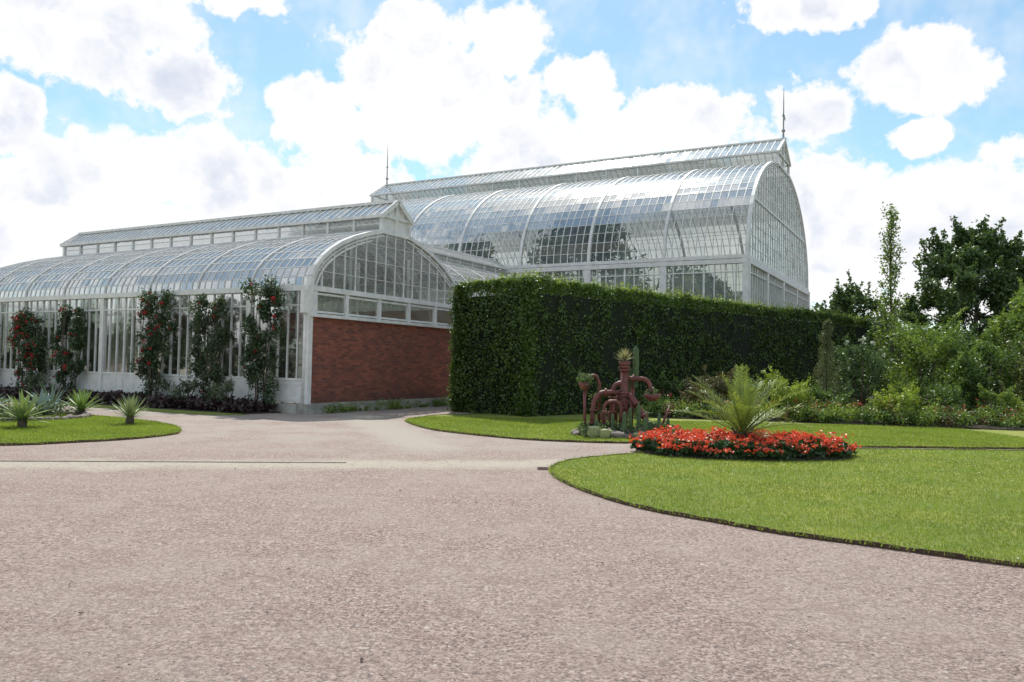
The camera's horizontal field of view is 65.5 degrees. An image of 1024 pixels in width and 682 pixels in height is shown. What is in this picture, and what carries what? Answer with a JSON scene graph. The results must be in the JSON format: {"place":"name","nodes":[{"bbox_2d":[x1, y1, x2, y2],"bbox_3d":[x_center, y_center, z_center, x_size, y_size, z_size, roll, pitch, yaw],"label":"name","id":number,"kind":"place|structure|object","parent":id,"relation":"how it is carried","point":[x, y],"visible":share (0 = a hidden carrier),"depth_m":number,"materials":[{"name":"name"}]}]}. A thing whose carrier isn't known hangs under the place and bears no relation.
{"place":"outdoors","nodes":[
{"label":"outdoors","id":0,"kind":"place"},
{"bbox_2d":[0,414,177,442],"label":"lawn","id":1,"kind":"structure","parent":0,"point":[84,429],"depth_m":16.77,"materials":[{"name":"green plant"}]},
{"bbox_2d":[0,388,51,427],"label":"agave plant","id":2,"kind":"object","parent":1,"relation":"on","point":[22,410],"visible":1,"depth_m":17.46,"materials":[{"name":"green plant"}]},
{"bbox_2d":[0,399,79,420],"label":"ground cover plants","id":3,"kind":"object","parent":1,"relation":"on","point":[60,409],"visible":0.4,"depth_m":20.76,"materials":[{"name":"plant"}]},
{"bbox_2d":[25,388,63,414],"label":"blue agave plant","id":4,"kind":"object","parent":1,"relation":"on","point":[44,398],"visible":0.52,"depth_m":21.09,"materials":[{"name":"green plant"}]},
{"bbox_2d":[0,410,91,420],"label":"stone ring","id":5,"kind":"object","parent":1,"relation":"on","point":[85,414],"visible":0.45,"depth_m":20.09,"materials":[{"name":"grey stone"}]},
{"bbox_2d":[26,378,74,409],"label":"blue agave plant","id":6,"kind":"object","parent":1,"relation":"on","point":[53,394],"visible":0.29,"depth_m":22.25,"materials":[{"name":"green plant"}]},
{"bbox_2d":[57,386,105,414],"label":"yucca plant","id":7,"kind":"object","parent":1,"relation":"on","point":[81,400],"visible":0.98,"depth_m":21.46,"materials":[{"name":"green plant"}]},
{"bbox_2d":[107,394,151,423],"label":"yucca plant","id":8,"kind":"object","parent":1,"relation":"on","point":[128,410],"visible":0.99,"depth_m":18.88,"materials":[{"name":"green plant"}]},
{"bbox_2d":[0,391,1023,681],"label":"gravel yard","id":9,"kind":"structure","parent":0,"point":[344,453],"depth_m":6.01,"materials":[{"name":"beige gravel"}]},
{"bbox_2d":[0,399,245,414],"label":"grass strip","id":10,"kind":"object","parent":9,"relation":"on","point":[167,410],"depth_m":24.25,"materials":[{"name":"green plant"}]},
{"bbox_2d":[0,397,280,413],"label":"wall bed soil","id":11,"kind":"structure","parent":9,"relation":"on","point":[208,410],"depth_m":24.82,"materials":[{"name":"brown soil"}]},
{"bbox_2d":[6,307,50,387],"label":"climbing rose","id":12,"kind":"object","parent":11,"relation":"on","point":[25,328],"visible":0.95,"depth_m":30.54,"materials":[{"name":"green plant"}]},
{"bbox_2d":[15,369,56,392],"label":"flowering plant","id":13,"kind":"object","parent":11,"relation":"on","point":[33,380],"visible":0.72,"depth_m":29.56,"materials":[{"name":"green plant"}]},
{"bbox_2d":[50,304,86,390],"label":"climbing rose","id":14,"kind":"object","parent":11,"relation":"on","point":[65,361],"visible":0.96,"depth_m":29.38,"materials":[{"name":"green plant"}]},
{"bbox_2d":[0,384,277,411],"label":"purple heuchera bed","id":15,"kind":"object","parent":11,"relation":"on","point":[158,400],"visible":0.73,"depth_m":25.50,"materials":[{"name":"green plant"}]},
{"bbox_2d":[129,287,178,395],"bbox_3d":[-12.180,0.170,27.176,2.066,4.076,1.028,1,-2,8],"label":"climbing rose","id":16,"kind":"object","parent":11,"relation":"on","point":[154,346],"visible":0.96,"depth_m":27.08,"materials":[{"name":"green plant"}]},
{"bbox_2d":[166,373,198,407],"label":"flowering plant","id":17,"kind":"object","parent":11,"relation":"on","point":[189,389],"visible":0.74,"depth_m":25.63,"materials":[{"name":"green plant"}]},
{"bbox_2d":[184,293,233,399],"bbox_3d":[-9.881,0.318,25.857,2.140,3.793,0.906,0,-2,27],"label":"climbing rose","id":18,"kind":"object","parent":11,"relation":"on","point":[214,345],"visible":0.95,"depth_m":25.80,"materials":[{"name":"green plant"}]},
{"bbox_2d":[204,374,235,409],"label":"flowering plant","id":19,"kind":"object","parent":11,"relation":"on","point":[221,395],"visible":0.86,"depth_m":24.75,"materials":[{"name":"green plant"}]},
{"bbox_2d":[237,274,288,404],"bbox_3d":[-7.722,0.060,24.696,2.068,4.317,0.860,0,-2,32],"label":"climbing rose","id":20,"kind":"object","parent":11,"relation":"on","point":[253,351],"visible":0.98,"depth_m":24.58,"materials":[{"name":"green plant"}]},
{"bbox_2d":[0,460,346,462],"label":"slot drain","id":21,"kind":"object","parent":9,"relation":"on","point":[172,461],"visible":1,"depth_m":12.37,"materials":[{"name":"metal"}]},
{"bbox_2d":[0,199,510,413],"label":"glasshouse wing","id":22,"kind":"structure","parent":9,"relation":"on","point":[346,352],"depth_m":28.86,"materials":[{"name":"clear glass"}]},
{"bbox_2d":[300,289,454,328],"bbox_3d":[-4.183,-1.003,28.137,0.340,0.810,9.050,0,-2,29],"label":"gable window frame","id":23,"kind":"structure","parent":22,"relation":"in","point":[304,299],"depth_m":26.80,"materials":[{"name":"white paint"}]},
{"bbox_2d":[322,396,449,412],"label":"weeds","id":24,"kind":"object","parent":9,"relation":"on","point":[392,405],"visible":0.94,"depth_m":27.18,"materials":[{"name":"green plant"}]},
{"bbox_2d":[0,413,1023,567],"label":"lawn edging","id":25,"kind":"object","parent":9,"relation":"on","point":[886,546],"visible":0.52,"depth_m":8.71,"materials":[{"name":"metal"}]},
{"bbox_2d":[537,467,548,469],"bbox_3d":[0.486,1.990,12.444,0.190,0.014,0.300,1,-2,0],"label":"drain grate","id":26,"kind":"object","parent":9,"relation":"on","point":[542,468],"visible":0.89,"depth_m":12.38,"materials":[{"name":"metal"}]},
{"bbox_2d":[68,468,1018,668],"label":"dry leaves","id":27,"kind":"object","parent":9,"relation":"on","point":[361,659],"visible":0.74,"depth_m":5.87,"materials":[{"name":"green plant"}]},
{"bbox_2d":[310,93,809,321],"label":"palm hall glasshouse","id":28,"kind":"structure","parent":9,"relation":"on","point":[564,210],"depth_m":46.53,"materials":[{"name":"white paint"}]},
{"bbox_2d":[817,269,888,385],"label":"deciduous tree","id":29,"kind":"object","parent":9,"relation":"on","point":[850,299],"visible":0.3,"depth_m":59.40,"materials":[{"name":"green plant"}]},
{"bbox_2d":[990,239,1023,340],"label":"deciduous tree","id":30,"kind":"object","parent":9,"relation":"on","point":[1012,284],"visible":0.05,"depth_m":40.75,"materials":[{"name":"green plant"}]},
{"bbox_2d":[0,0,1023,333],"label":"sky","id":31,"kind":"structure","parent":0,"point":[115,114],"materials":[{"name":"blue"}]},
{"bbox_2d":[0,413,1023,562],"bbox_3d":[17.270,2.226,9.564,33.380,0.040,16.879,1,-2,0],"label":"lawn","id":32,"kind":"structure","parent":0,"point":[854,505],"depth_m":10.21,"materials":[{"name":"green plant"}]},
{"bbox_2d":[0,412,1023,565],"bbox_3d":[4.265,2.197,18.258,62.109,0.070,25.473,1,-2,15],"label":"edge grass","id":33,"kind":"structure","parent":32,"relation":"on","point":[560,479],"depth_m":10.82,"materials":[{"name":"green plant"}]},
{"bbox_2d":[629,424,860,460],"bbox_3d":[4.427,1.874,14.999,4.412,0.579,2.553,1,-2,0],"label":"red flower bed","id":34,"kind":"object","parent":32,"relation":"on","point":[718,443],"visible":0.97,"depth_m":14.26,"materials":[{"name":"plant"}]},
{"bbox_2d":[671,363,812,448],"bbox_3d":[4.350,1.288,15.133,2.617,1.736,2.518,1,-2,0],"label":"date palm","id":35,"kind":"object","parent":34,"relation":"on","point":[744,421],"visible":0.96,"depth_m":15.01,"materials":[{"name":"green plant"}]},
{"bbox_2d":[408,412,1023,446],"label":"lawn","id":36,"kind":"structure","parent":0,"point":[1001,432],"depth_m":22.21,"materials":[{"name":"green plant"}]},
{"bbox_2d":[571,346,680,438],"bbox_3d":[2.721,1.188,18.666,2.662,2.207,2.083,1,-2,0],"label":"pipe sculpture","id":37,"kind":"object","parent":36,"relation":"on","point":[621,427],"visible":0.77,"depth_m":18.55,"materials":[{"name":"red metal"}]},
{"bbox_2d":[445,267,877,416],"bbox_3d":[8.248,0.406,34.288,25.420,4.945,4.378,3,-2,-43],"label":"hedge","id":38,"kind":"object","parent":36,"relation":"on","point":[530,346],"visible":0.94,"depth_m":27.27,"materials":[{"name":"green plant"}]},
{"bbox_2d":[647,404,1023,430],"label":"shrub bed soil","id":39,"kind":"object","parent":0,"point":[980,426],"visible":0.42,"depth_m":24.43,"materials":[{"name":"brown soil"}]},
{"bbox_2d":[635,370,687,414],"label":"green shrub","id":40,"kind":"object","parent":39,"relation":"on","point":[665,383],"visible":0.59,"depth_m":26.98,"materials":[{"name":"green plant"}]},
{"bbox_2d":[678,364,735,416],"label":"brown leaf shrub","id":41,"kind":"object","parent":39,"relation":"on","point":[718,383],"visible":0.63,"depth_m":26.18,"materials":[{"name":"green plant"}]},
{"bbox_2d":[709,373,765,415],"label":"green shrub","id":42,"kind":"object","parent":39,"relation":"on","point":[751,382],"visible":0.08,"depth_m":26.73,"materials":[{"name":"green plant"}]},
{"bbox_2d":[756,366,814,419],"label":"yellow green shrub","id":43,"kind":"object","parent":39,"relation":"on","point":[782,391],"visible":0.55,"depth_m":25.58,"materials":[{"name":"green plant"}]},
{"bbox_2d":[813,319,843,401],"bbox_3d":[10.793,0.947,27.223,1.094,3.420,1.252,1,-2,0],"label":"conifer","id":44,"kind":"object","parent":39,"relation":"on","point":[828,345],"visible":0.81,"depth_m":27.16,"materials":[{"name":"green plant"}]},
{"bbox_2d":[636,386,1023,428],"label":"bedding plants","id":45,"kind":"object","parent":39,"relation":"on","point":[949,414],"visible":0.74,"depth_m":24.24,"materials":[{"name":"green plant"}]},
{"bbox_2d":[806,380,853,420],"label":"green shrub","id":46,"kind":"object","parent":39,"relation":"on","point":[819,394],"visible":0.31,"depth_m":26.01,"materials":[{"name":"green plant"}]},
{"bbox_2d":[808,333,906,405],"bbox_3d":[12.914,1.207,29.843,3.387,3.164,2.524,2,-2,-14],"label":"green shrub","id":47,"kind":"object","parent":39,"relation":"on","point":[841,356],"visible":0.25,"depth_m":29.84,"materials":[{"name":"green plant"}]},
{"bbox_2d":[833,336,892,407],"bbox_3d":[11.994,1.262,27.495,1.823,2.865,1.827,0,-2,37],"label":"flowering shrub","id":48,"kind":"object","parent":39,"relation":"on","point":[852,382],"visible":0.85,"depth_m":27.43,"materials":[{"name":"green plant"}]},
{"bbox_2d":[869,202,909,393],"bbox_3d":[14.722,-1.301,31.044,1.655,8.307,1.589,1,-2,12],"label":"columnar tree","id":49,"kind":"object","parent":39,"relation":"on","point":[892,280],"visible":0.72,"depth_m":31.04,"materials":[{"name":"green plant"}]},
{"bbox_2d":[860,381,940,423],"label":"yellow green shrub","id":50,"kind":"object","parent":39,"relation":"on","point":[905,399],"visible":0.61,"depth_m":24.47,"materials":[{"name":"green plant"}]},
{"bbox_2d":[879,307,982,412],"bbox_3d":[14.424,0.802,27.589,3.237,3.890,3.493,0,-2,26],"label":"light green shrub","id":51,"kind":"object","parent":39,"relation":"on","point":[914,346],"visible":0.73,"depth_m":27.12,"materials":[{"name":"green plant"}]},
{"bbox_2d":[913,372,971,423],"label":"green shrub","id":52,"kind":"object","parent":39,"relation":"on","point":[945,394],"visible":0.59,"depth_m":25.00,"materials":[{"name":"green plant"}]},
{"bbox_2d":[893,214,1023,392],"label":"deciduous tree","id":53,"kind":"object","parent":39,"relation":"on","point":[984,249],"visible":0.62,"depth_m":37.67,"materials":[{"name":"green plant"}]},
{"bbox_2d":[915,318,1016,409],"bbox_3d":[16.268,1.007,29.667,3.387,3.682,3.427,1,-2,0],"label":"green shrub","id":54,"kind":"object","parent":39,"relation":"on","point":[966,332],"visible":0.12,"depth_m":29.06,"materials":[{"name":"green plant"}]},
{"bbox_2d":[939,333,1023,417],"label":"light green shrub","id":55,"kind":"object","parent":39,"relation":"on","point":[989,348],"visible":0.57,"depth_m":26.40,"materials":[{"name":"green plant"}]},
{"bbox_2d":[958,277,1023,388],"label":"deciduous tree","id":56,"kind":"object","parent":39,"relation":"on","point":[1014,317],"visible":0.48,"depth_m":29.48,"materials":[{"name":"green plant"}]},
{"bbox_2d":[976,382,1023,425],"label":"green shrub","id":57,"kind":"object","parent":39,"relation":"on","point":[1006,398],"visible":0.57,"depth_m":24.53,"materials":[{"name":"green plant"}]},
{"bbox_2d":[982,320,1023,410],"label":"green shrub","id":58,"kind":"object","parent":39,"relation":"on","point":[1020,351],"visible":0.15,"depth_m":28.60,"materials":[{"name":"green plant"}]},
{"bbox_2d":[988,340,1023,404],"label":"green shrub","id":59,"kind":"object","parent":39,"relation":"on","point":[1020,370],"visible":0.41,"depth_m":25.90,"materials":[{"name":"green plant"}]},
{"bbox_2d":[1013,397,1023,423],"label":"yellow green shrub","id":60,"kind":"object","parent":39,"relation":"on","point":[1018,404],"visible":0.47,"depth_m":24.15,"materials":[{"name":"green plant"}]},
{"label":"ground","id":61,"kind":"structure","parent":0,"visible":0},
{"bbox_2d":[811,299,1017,394],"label":"distant trees","id":62,"kind":"object","parent":61,"relation":"on","point":[876,324],"visible":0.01,"depth_m":59.66,"materials":[{"name":"green plant"}]}
]}

